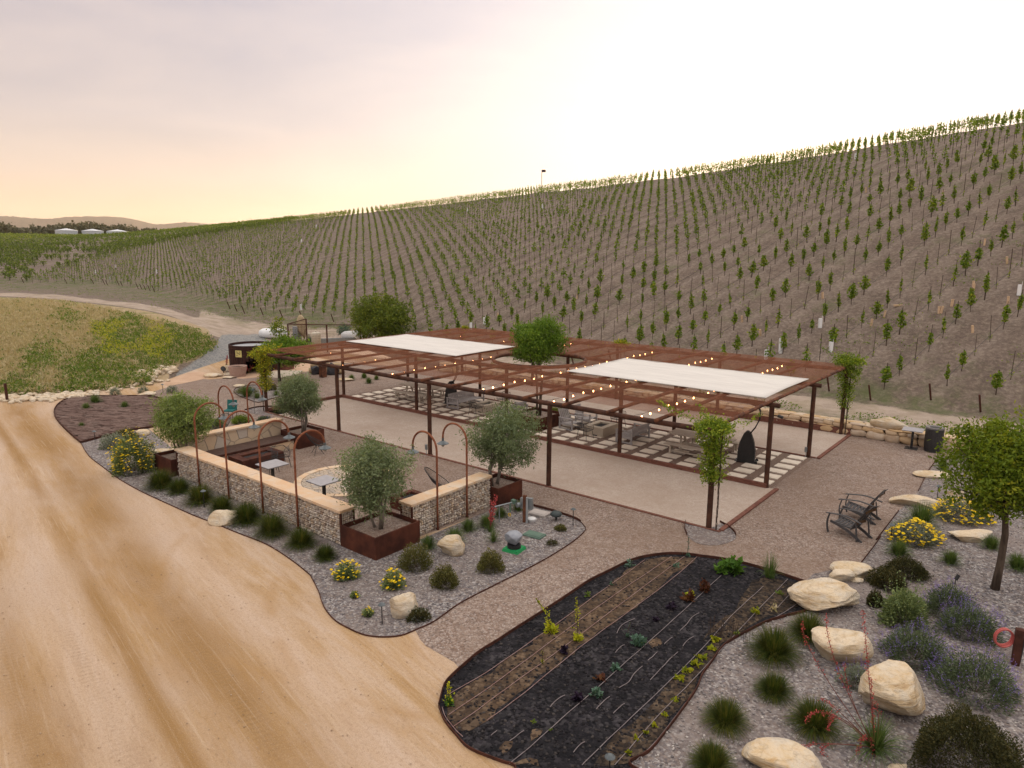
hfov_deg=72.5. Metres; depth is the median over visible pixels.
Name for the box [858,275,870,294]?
grapevine
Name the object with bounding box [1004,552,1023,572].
grass clump
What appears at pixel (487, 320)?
grapevine
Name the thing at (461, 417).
paver
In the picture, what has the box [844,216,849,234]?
grapevine
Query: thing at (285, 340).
leafy tree
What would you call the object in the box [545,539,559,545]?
bush
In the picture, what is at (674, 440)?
paver
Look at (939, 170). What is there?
grapevine
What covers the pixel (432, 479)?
cord chair
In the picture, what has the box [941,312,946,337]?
grapevine
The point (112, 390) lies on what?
bush
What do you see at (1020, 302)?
grapevine
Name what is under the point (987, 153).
grapevine
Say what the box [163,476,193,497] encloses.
grass clump
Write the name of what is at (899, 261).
drip line
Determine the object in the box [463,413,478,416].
paver
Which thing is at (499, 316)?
grapevine
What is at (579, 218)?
drip line
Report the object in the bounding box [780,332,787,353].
grapevine
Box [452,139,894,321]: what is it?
drip line
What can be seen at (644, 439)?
paver
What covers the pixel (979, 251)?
grapevine
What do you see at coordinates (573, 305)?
grapevine
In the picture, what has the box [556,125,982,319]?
drip line
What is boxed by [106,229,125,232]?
water tank
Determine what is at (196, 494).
grass clump
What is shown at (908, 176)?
grapevine
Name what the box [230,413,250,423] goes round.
bush
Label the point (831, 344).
grow tube
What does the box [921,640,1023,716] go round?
lavender
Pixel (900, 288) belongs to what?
grapevine
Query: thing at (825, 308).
grapevine
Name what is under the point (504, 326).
grapevine
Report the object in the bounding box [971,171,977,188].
grapevine
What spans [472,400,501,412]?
fire pit
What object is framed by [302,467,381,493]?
cobbled circle
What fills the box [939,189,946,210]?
grapevine
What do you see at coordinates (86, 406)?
grass clump
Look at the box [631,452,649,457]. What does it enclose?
paver
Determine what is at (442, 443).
gooseneck lamp
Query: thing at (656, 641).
bed soil
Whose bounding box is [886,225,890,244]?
grapevine
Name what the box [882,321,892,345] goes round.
grapevine
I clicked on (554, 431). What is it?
paver
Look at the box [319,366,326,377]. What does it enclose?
rusty drum
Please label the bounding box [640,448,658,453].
paver
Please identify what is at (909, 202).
grapevine
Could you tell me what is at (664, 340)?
grapevine
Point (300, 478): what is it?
paving ring
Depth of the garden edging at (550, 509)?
22.99 m
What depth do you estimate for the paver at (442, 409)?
37.60 m
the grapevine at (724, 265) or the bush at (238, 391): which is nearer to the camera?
the bush at (238, 391)
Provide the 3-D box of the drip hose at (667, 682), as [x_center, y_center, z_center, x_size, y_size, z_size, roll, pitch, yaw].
[3.801,5.753,14.722,0.079,0.021,8.268,9,14,38]
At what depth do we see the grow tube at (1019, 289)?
39.37 m
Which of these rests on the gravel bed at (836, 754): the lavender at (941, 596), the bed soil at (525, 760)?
the lavender at (941, 596)
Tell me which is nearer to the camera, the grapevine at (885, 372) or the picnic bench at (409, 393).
the grapevine at (885, 372)
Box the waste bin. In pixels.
[924,425,944,452]
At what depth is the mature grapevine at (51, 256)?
144.71 m
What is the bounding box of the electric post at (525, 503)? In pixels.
[515,495,532,522]
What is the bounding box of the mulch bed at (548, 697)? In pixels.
[439,554,803,767]
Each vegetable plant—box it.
[443,681,454,706]
[535,598,558,634]
[559,644,568,654]
[570,690,583,702]
[571,597,583,641]
[589,686,603,697]
[592,672,605,681]
[610,662,622,671]
[624,558,635,566]
[630,633,646,648]
[652,616,659,621]
[665,601,678,609]
[679,588,694,601]
[682,537,689,556]
[699,578,710,592]
[713,559,728,574]
[721,555,745,576]
[750,606,759,614]
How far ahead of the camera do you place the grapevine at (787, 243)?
53.20 m
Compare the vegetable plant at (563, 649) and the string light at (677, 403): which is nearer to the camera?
the vegetable plant at (563, 649)
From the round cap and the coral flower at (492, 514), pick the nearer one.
the coral flower at (492, 514)
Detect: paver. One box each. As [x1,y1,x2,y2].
[385,397,398,400]
[397,400,410,402]
[432,403,446,405]
[435,408,450,410]
[449,410,464,413]
[454,416,468,419]
[459,408,471,411]
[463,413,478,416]
[543,430,559,433]
[553,426,569,430]
[553,436,568,440]
[561,433,578,437]
[571,429,582,433]
[571,440,587,444]
[579,436,596,441]
[591,444,607,448]
[599,440,616,445]
[608,437,626,440]
[611,448,627,452]
[622,444,637,449]
[629,441,645,445]
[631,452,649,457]
[636,437,654,441]
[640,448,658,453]
[646,434,662,438]
[649,445,667,449]
[653,431,668,435]
[654,457,671,462]
[662,453,680,458]
[666,438,683,442]
[671,449,688,454]
[677,462,695,467]
[684,457,704,463]
[721,458,735,463]
[724,454,736,458]
[727,472,746,477]
[733,467,754,473]
[741,463,761,468]
[754,477,774,484]
[755,458,764,464]
[756,454,775,459]
[760,473,780,479]
[762,451,781,455]
[770,467,787,474]
[774,463,794,469]
[780,458,800,464]
[787,455,806,460]
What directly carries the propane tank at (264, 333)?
on the hillside
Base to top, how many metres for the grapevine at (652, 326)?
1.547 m
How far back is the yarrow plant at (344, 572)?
18.12 m
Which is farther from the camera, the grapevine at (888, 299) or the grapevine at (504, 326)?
the grapevine at (504, 326)
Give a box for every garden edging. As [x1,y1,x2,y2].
[54,395,159,442]
[81,443,415,637]
[234,385,279,402]
[245,405,274,409]
[416,522,585,629]
[438,552,803,703]
[438,704,516,767]
[518,498,580,521]
[628,609,807,767]
[720,520,735,534]
[861,510,898,562]
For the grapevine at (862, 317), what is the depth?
42.23 m
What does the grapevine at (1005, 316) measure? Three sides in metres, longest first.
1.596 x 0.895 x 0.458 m
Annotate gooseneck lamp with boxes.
[193,402,226,485]
[217,385,237,427]
[223,410,259,498]
[246,381,266,422]
[258,420,294,513]
[293,429,330,528]
[408,430,438,529]
[437,423,468,517]
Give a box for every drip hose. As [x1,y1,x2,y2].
[448,556,671,714]
[451,560,643,692]
[454,557,682,725]
[487,559,693,719]
[509,578,717,763]
[582,586,762,764]
[615,579,787,764]
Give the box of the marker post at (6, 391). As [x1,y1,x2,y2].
[3,383,8,401]
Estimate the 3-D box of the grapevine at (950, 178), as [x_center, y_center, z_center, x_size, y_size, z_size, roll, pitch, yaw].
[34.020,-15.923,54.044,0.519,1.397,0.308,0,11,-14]
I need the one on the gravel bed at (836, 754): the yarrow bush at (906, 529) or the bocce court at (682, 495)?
the yarrow bush at (906, 529)
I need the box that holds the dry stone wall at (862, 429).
[438,362,974,452]
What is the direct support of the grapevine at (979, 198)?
on the hillside
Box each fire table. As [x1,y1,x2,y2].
[228,447,283,468]
[390,489,421,510]
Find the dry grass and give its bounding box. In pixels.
[0,297,219,393]
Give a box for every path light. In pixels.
[378,602,385,623]
[604,753,614,767]
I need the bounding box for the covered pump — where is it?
[502,530,525,554]
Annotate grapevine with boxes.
[3,262,14,271]
[4,271,16,279]
[10,261,17,269]
[21,270,27,280]
[25,268,36,276]
[46,254,55,260]
[64,247,72,253]
[455,317,460,327]
[468,312,474,322]
[483,312,492,328]
[497,310,502,325]
[502,321,506,330]
[534,291,538,303]
[543,283,551,300]
[552,293,556,310]
[559,303,568,320]
[563,291,570,300]
[571,294,575,314]
[576,326,581,338]
[579,307,583,326]
[592,302,598,319]
[593,284,601,301]
[596,268,604,286]
[615,289,624,301]
[629,264,635,277]
[635,324,644,343]
[641,261,647,276]
[641,277,646,286]
[641,291,643,306]
[650,281,656,300]
[650,321,655,338]
[651,266,656,280]
[653,253,659,269]
[661,276,667,294]
[661,330,668,349]
[663,305,669,330]
[664,265,668,275]
[674,324,682,344]
[675,286,682,303]
[676,304,680,317]
[687,294,695,313]
[689,313,697,334]
[701,286,707,305]
[701,304,708,324]
[706,326,709,347]
[709,250,714,263]
[718,301,722,312]
[721,248,725,257]
[723,261,726,275]
[731,240,736,255]
[731,310,737,330]
[732,335,742,353]
[735,252,740,264]
[736,264,743,283]
[740,237,747,246]
[744,301,751,321]
[747,323,758,346]
[748,258,758,277]
[754,272,760,294]
[758,255,768,270]
[769,288,776,305]
[773,215,778,231]
[773,246,777,259]
[775,305,781,327]
[777,228,783,242]
[780,277,790,297]
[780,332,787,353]
[783,238,789,256]
[785,206,788,221]
[788,250,796,271]
[797,323,800,342]
[801,245,806,264]
[802,222,810,241]
[805,261,813,280]
[810,314,814,333]
[811,237,818,256]
[815,278,821,299]
[818,200,824,215]
[818,218,821,234]
[821,255,824,271]
[822,229,829,244]
[822,300,827,321]
[827,215,831,228]
[828,268,833,286]
[828,324,838,342]
[832,250,836,262]
[835,220,840,241]
[836,291,841,311]
[838,195,843,207]
[843,237,847,256]
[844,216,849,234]
[845,201,851,217]
[847,282,857,302]
[848,183,852,198]
[853,234,861,248]
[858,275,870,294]
[860,180,863,196]
[860,306,864,327]
[863,243,868,262]
[865,223,870,240]
[867,189,873,204]
[867,202,873,220]
[869,300,883,318]
[874,217,883,232]
[875,178,883,198]
[876,237,881,254]
[879,363,891,389]
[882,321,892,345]
[884,256,890,274]
[885,289,890,307]
[886,204,893,224]
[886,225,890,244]
[895,170,900,188]
[895,309,907,334]
[896,201,902,213]
[896,354,905,375]
[897,218,905,236]
[898,188,902,200]
[899,244,903,265]
[899,272,902,293]
[905,169,910,181]
[905,178,916,195]
[907,198,911,211]
[918,182,923,205]
[920,221,930,245]
[924,251,928,274]
[926,166,930,184]
[926,324,933,351]
[927,195,939,216]
[927,286,931,309]
[933,177,943,192]
[934,216,939,237]
[936,163,942,178]
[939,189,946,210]
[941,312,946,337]
[944,208,949,228]
[944,362,950,385]
[945,156,949,172]
[947,169,953,186]
[951,185,956,203]
[951,260,958,285]
[952,301,962,323]
[953,150,959,166]
[954,208,960,217]
[956,350,967,370]
[957,249,973,275]
[960,226,965,245]
[964,197,972,215]
[965,287,976,311]
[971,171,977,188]
[974,240,982,265]
[976,191,982,207]
[979,153,982,166]
[981,136,987,152]
[982,162,988,178]
[982,271,990,299]
[983,208,988,229]
[984,143,993,161]
[986,370,1005,394]
[987,184,991,195]
[988,155,999,173]
[988,240,994,255]
[996,221,1008,247]
[1001,301,1011,328]
[1002,196,1012,213]
[1007,163,1016,184]
[1007,249,1012,278]
[1008,144,1019,161]
[1011,218,1015,238]
[1013,186,1018,205]
[1017,161,1023,178]
[1017,290,1023,316]
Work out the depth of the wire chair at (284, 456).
27.57 m
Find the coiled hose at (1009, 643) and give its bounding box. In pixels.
[993,627,1014,647]
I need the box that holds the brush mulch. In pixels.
[54,397,161,440]
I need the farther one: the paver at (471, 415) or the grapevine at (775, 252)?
the grapevine at (775, 252)
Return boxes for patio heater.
[444,367,459,405]
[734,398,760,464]
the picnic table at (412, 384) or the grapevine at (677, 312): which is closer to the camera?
the picnic table at (412, 384)
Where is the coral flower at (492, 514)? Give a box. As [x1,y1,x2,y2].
[483,494,497,531]
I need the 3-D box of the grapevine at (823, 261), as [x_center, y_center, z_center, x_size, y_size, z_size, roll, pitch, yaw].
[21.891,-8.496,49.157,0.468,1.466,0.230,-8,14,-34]
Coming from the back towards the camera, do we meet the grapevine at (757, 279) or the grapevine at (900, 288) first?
the grapevine at (757, 279)
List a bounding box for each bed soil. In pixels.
[447,557,694,730]
[499,741,512,752]
[514,758,538,765]
[530,729,542,741]
[594,577,799,765]
[648,638,661,647]
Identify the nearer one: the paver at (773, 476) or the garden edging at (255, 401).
the paver at (773, 476)
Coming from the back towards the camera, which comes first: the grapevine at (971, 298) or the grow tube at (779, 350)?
the grow tube at (779, 350)
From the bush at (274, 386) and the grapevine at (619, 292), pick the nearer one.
the bush at (274, 386)
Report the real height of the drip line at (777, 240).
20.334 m
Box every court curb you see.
[268,394,341,410]
[342,395,766,487]
[467,372,850,434]
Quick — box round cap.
[528,516,536,521]
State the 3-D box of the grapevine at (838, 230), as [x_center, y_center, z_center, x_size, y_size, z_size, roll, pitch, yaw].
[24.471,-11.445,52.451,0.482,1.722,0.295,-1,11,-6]
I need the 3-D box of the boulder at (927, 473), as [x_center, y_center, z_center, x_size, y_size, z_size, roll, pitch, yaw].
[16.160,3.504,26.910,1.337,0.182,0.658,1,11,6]
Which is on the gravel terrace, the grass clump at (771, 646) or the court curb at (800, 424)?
the court curb at (800, 424)
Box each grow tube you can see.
[778,342,782,353]
[818,318,822,327]
[829,339,833,351]
[1017,282,1022,295]
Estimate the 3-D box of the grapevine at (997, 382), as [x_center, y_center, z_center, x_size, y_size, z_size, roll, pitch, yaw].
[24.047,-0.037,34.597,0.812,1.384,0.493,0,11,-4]
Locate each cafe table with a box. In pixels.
[255,459,288,476]
[306,475,340,494]
[902,426,924,450]
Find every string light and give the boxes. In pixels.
[482,352,645,389]
[552,358,707,401]
[630,366,782,419]
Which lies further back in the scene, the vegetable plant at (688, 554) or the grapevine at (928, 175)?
the grapevine at (928, 175)
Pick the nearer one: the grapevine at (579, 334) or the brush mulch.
the brush mulch
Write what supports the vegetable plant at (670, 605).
on the mulch bed at (548, 697)
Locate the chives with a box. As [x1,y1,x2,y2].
[758,552,783,578]
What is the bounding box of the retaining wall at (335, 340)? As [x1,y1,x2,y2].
[321,337,355,348]
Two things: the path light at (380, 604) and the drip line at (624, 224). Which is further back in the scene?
the drip line at (624, 224)
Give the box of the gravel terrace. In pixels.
[152,362,954,666]
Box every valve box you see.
[522,530,545,539]
[528,508,549,517]
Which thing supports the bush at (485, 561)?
on the gravel bed at (91, 447)
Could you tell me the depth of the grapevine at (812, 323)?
43.45 m
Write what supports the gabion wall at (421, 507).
on the gravel terrace
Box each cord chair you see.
[212,413,230,429]
[303,431,323,455]
[424,467,448,486]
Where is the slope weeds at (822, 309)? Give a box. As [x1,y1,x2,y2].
[223,199,1023,382]
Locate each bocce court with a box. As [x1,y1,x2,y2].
[269,397,772,526]
[421,376,845,456]
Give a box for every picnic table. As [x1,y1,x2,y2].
[398,382,441,399]
[667,429,736,449]
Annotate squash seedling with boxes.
[673,672,684,681]
[681,665,693,673]
[690,658,703,667]
[693,653,706,660]
[706,643,717,650]
[710,635,721,642]
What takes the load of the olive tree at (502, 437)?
in the planter at (506, 489)
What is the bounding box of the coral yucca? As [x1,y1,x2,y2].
[801,610,911,767]
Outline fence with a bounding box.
[287,319,360,347]
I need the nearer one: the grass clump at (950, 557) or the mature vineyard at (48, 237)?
the grass clump at (950, 557)
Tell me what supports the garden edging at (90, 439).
on the brush mulch
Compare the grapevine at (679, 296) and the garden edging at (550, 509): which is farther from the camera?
the grapevine at (679, 296)
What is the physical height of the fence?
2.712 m
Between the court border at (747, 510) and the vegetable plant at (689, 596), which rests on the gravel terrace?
the court border at (747, 510)
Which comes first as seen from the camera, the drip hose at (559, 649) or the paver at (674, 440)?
the drip hose at (559, 649)
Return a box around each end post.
[868,385,871,400]
[929,383,931,399]
[978,394,981,411]
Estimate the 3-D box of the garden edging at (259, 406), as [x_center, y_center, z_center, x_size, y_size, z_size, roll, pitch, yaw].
[-13.362,1.262,37.898,2.181,0.080,0.579,-4,12,-22]
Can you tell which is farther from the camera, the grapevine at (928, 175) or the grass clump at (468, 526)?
the grapevine at (928, 175)
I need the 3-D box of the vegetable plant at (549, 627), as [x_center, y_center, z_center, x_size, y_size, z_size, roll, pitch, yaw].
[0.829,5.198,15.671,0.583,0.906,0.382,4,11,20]
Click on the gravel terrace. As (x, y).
(786, 522)
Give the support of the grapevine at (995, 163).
on the hillside
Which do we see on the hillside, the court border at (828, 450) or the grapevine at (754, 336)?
the grapevine at (754, 336)
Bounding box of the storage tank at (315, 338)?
[311,332,320,348]
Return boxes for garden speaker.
[550,510,561,519]
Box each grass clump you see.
[78,402,91,408]
[87,393,100,402]
[119,400,128,406]
[140,466,175,493]
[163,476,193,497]
[176,481,216,508]
[204,495,236,512]
[224,499,266,528]
[238,385,253,397]
[250,512,294,543]
[280,525,320,553]
[313,542,340,563]
[364,377,373,383]
[417,533,436,551]
[439,525,467,541]
[459,517,479,534]
[475,512,495,529]
[483,529,502,543]
[493,506,507,518]
[511,500,521,512]
[683,737,739,767]
[698,693,755,743]
[738,622,809,673]
[749,669,799,709]
[780,692,849,749]
[782,611,834,652]
[882,536,916,557]
[899,501,943,528]
[934,548,964,568]
[980,533,999,550]
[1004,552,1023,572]
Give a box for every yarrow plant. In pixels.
[330,559,361,581]
[350,590,360,598]
[361,606,374,617]
[379,566,406,590]
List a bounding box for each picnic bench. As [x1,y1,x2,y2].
[391,390,426,402]
[418,388,445,396]
[663,441,718,457]
[691,438,739,451]
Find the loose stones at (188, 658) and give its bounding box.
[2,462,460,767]
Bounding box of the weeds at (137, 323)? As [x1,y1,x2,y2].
[0,298,217,394]
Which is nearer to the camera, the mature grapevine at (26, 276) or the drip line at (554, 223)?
the drip line at (554, 223)
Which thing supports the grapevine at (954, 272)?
on the hillside
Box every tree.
[141,383,219,451]
[254,316,315,380]
[269,367,327,432]
[332,431,422,529]
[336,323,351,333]
[345,291,416,338]
[455,398,547,485]
[510,309,576,415]
[927,399,1023,590]
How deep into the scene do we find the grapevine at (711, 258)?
55.79 m
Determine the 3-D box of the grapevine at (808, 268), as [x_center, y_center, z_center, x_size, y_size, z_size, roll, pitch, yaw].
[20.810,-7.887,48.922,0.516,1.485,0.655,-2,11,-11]
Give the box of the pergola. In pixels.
[256,327,852,527]
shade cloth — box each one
[346,334,513,355]
[567,358,807,397]
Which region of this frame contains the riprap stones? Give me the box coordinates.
[0,365,178,403]
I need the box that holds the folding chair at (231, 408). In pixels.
[224,400,236,418]
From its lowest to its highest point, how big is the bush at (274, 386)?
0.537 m
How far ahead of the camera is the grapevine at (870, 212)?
53.62 m
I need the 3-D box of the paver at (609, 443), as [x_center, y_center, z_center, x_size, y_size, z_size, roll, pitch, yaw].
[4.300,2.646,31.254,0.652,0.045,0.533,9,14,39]
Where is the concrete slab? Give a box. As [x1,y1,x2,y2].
[267,370,302,379]
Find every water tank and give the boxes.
[55,228,77,234]
[82,229,103,236]
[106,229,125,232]
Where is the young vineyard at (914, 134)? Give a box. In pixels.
[28,108,1023,376]
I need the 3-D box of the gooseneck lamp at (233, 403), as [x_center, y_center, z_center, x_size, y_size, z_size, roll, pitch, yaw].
[-11.687,1.537,28.732,1.445,3.000,0.390,9,14,38]
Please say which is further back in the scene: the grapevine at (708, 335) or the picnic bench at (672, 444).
the grapevine at (708, 335)
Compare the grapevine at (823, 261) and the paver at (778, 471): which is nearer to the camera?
the paver at (778, 471)
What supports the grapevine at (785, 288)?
on the hillside
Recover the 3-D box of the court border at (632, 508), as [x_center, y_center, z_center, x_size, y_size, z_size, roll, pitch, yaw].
[-3.333,2.999,29.158,25.072,0.035,0.110,9,14,38]
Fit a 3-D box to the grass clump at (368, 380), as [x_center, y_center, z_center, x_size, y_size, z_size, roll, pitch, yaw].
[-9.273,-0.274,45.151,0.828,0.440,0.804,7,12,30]
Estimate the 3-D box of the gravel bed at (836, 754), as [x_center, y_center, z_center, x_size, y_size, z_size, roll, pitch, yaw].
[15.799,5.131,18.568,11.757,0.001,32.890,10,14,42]
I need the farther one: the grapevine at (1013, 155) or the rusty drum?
the grapevine at (1013, 155)
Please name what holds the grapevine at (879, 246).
on the hillside
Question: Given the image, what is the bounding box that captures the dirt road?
[0,348,955,767]
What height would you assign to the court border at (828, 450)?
0.060 m
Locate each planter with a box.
[154,447,207,476]
[281,424,324,448]
[341,509,419,560]
[491,473,521,507]
[513,407,562,430]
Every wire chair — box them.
[257,450,279,474]
[271,445,290,469]
[468,400,483,415]
[576,422,593,438]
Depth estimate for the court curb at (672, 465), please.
29.88 m
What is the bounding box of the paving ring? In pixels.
[293,465,394,496]
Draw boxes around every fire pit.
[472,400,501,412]
[584,420,617,437]
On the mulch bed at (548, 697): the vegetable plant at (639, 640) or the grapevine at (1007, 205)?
the vegetable plant at (639, 640)
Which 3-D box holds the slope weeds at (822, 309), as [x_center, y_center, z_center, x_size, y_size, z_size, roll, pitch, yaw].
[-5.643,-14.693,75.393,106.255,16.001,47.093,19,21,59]
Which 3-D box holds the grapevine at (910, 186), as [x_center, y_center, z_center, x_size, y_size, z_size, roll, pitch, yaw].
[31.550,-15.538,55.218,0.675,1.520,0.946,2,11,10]
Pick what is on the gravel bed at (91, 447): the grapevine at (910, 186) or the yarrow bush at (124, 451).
the yarrow bush at (124, 451)
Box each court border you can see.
[265,411,720,531]
[438,390,815,457]
[719,488,778,530]
[816,434,850,458]
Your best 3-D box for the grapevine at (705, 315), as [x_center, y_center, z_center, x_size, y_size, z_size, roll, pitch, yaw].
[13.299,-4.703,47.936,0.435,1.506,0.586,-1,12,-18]
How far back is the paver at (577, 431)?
33.15 m
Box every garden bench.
[446,391,483,409]
[497,401,528,415]
[615,423,650,444]
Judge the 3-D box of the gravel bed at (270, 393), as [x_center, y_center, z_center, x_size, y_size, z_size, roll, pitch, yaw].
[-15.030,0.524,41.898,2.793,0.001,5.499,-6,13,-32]
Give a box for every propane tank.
[259,328,287,338]
[341,330,369,338]
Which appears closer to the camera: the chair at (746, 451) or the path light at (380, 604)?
the path light at (380, 604)
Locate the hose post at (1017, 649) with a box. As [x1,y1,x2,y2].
[1010,627,1023,666]
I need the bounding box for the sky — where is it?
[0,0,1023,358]
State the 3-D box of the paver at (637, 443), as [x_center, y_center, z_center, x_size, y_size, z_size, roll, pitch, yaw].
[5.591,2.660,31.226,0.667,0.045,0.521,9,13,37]
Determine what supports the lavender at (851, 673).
on the gravel bed at (836, 754)
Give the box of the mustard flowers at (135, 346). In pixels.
[88,318,179,360]
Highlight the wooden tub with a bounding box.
[273,363,293,369]
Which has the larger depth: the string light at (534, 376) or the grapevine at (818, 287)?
the grapevine at (818, 287)
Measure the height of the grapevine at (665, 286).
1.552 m
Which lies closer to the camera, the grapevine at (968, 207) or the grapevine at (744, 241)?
the grapevine at (968, 207)
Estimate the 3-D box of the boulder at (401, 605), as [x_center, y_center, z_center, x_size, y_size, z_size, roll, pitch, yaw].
[-2.535,5.219,16.401,0.678,0.610,0.603,-2,11,-11]
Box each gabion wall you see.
[174,446,355,545]
[399,472,491,533]
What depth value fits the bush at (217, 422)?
33.61 m
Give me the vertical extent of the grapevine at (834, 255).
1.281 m
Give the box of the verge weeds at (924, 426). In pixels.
[484,362,998,437]
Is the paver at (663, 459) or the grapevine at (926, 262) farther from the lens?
the grapevine at (926, 262)
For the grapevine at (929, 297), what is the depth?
41.30 m
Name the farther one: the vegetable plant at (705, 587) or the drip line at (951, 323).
the drip line at (951, 323)
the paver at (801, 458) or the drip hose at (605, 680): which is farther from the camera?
the paver at (801, 458)
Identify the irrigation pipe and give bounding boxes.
[493,499,516,521]
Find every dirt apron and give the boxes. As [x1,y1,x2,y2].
[164,372,209,384]
[237,362,310,378]
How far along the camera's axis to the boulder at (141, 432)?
32.05 m
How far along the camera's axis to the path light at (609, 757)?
11.28 m
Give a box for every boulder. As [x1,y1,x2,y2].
[136,429,150,435]
[138,391,155,394]
[148,448,173,457]
[203,373,222,377]
[208,510,237,526]
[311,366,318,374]
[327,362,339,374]
[389,592,417,618]
[437,534,464,556]
[741,737,822,767]
[787,577,859,610]
[811,626,873,663]
[828,569,854,581]
[830,561,873,580]
[851,577,863,582]
[858,659,925,715]
[888,763,906,767]
[889,494,945,508]
[913,470,949,478]
[947,490,963,498]
[947,529,991,542]
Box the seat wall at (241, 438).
[176,417,293,459]
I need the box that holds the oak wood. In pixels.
[0,220,158,233]
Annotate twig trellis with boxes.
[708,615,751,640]
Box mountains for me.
[0,216,208,229]
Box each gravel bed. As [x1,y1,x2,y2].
[82,429,584,635]
[234,385,281,401]
[245,407,279,414]
[632,452,1023,767]
[685,523,735,544]
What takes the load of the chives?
on the mulch bed at (548, 697)
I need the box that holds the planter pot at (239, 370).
[228,364,246,376]
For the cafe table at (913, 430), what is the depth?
30.66 m
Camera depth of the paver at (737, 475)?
26.84 m
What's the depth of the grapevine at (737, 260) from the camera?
54.08 m
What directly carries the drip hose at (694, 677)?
on the bed soil at (740, 618)
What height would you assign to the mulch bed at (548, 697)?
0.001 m
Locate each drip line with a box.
[401,157,789,293]
[405,164,761,304]
[414,160,776,291]
[416,152,822,305]
[417,145,867,313]
[420,139,898,328]
[424,143,875,317]
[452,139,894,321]
[484,136,917,316]
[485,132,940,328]
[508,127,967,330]
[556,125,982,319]
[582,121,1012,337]
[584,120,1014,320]
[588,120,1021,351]
[634,126,1013,343]
[666,131,1021,346]
[697,141,1020,349]
[733,160,1010,352]
[772,172,1021,356]
[792,196,1021,375]
[865,224,1023,356]
[888,262,1020,380]
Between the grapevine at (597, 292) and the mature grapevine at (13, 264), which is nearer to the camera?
the grapevine at (597, 292)
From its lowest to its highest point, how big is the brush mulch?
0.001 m
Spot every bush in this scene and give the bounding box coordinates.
[97,431,124,449]
[105,427,160,477]
[109,387,121,394]
[112,426,138,440]
[137,385,148,393]
[165,384,177,392]
[204,417,226,428]
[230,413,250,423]
[233,386,258,393]
[257,415,272,420]
[267,382,276,389]
[395,541,434,572]
[405,605,432,622]
[429,561,460,590]
[476,547,505,574]
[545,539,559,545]
[554,524,566,530]
[864,566,908,592]
[866,588,883,607]
[869,570,934,632]
[880,554,933,581]
[885,517,946,549]
[906,701,1023,767]
[930,495,996,526]
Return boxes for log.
[310,363,340,366]
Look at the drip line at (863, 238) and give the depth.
50.59 m
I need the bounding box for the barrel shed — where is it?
[228,341,273,373]
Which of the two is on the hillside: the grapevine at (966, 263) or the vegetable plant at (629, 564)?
the grapevine at (966, 263)
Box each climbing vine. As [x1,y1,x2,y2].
[246,343,282,410]
[614,339,635,386]
[656,398,762,529]
[822,346,870,434]
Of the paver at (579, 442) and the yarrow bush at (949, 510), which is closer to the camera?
the yarrow bush at (949, 510)
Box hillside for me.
[0,123,1023,435]
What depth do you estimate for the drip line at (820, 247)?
51.26 m
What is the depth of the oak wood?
348.88 m
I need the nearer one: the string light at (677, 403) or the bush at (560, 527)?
the bush at (560, 527)
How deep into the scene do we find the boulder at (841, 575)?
18.16 m
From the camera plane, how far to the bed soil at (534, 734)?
12.36 m
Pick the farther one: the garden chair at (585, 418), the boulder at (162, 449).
the garden chair at (585, 418)
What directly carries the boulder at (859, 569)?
on the gravel bed at (836, 754)
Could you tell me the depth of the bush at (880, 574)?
17.86 m
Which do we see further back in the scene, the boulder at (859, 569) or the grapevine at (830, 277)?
the grapevine at (830, 277)
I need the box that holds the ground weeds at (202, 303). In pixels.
[0,277,455,329]
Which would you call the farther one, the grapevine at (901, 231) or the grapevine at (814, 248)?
the grapevine at (814, 248)
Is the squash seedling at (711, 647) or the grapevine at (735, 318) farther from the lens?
the grapevine at (735, 318)
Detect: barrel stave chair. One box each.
[826,506,878,542]
[838,489,887,524]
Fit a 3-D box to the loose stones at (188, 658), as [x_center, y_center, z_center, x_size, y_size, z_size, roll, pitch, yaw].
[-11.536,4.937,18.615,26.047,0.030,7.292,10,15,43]
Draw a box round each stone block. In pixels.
[339,378,352,380]
[870,417,908,429]
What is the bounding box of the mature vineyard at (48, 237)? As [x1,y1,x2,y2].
[0,215,297,243]
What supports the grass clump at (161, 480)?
on the gravel bed at (91, 447)
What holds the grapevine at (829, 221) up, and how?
on the hillside
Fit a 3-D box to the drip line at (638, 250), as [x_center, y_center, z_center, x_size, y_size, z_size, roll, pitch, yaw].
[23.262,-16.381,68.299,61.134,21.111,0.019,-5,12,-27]
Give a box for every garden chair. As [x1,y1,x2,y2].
[558,408,582,430]
[574,403,597,424]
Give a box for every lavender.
[830,654,871,689]
[874,613,953,674]
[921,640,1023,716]
[922,578,980,620]
[932,593,1010,646]
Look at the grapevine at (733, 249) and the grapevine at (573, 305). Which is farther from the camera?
the grapevine at (733, 249)

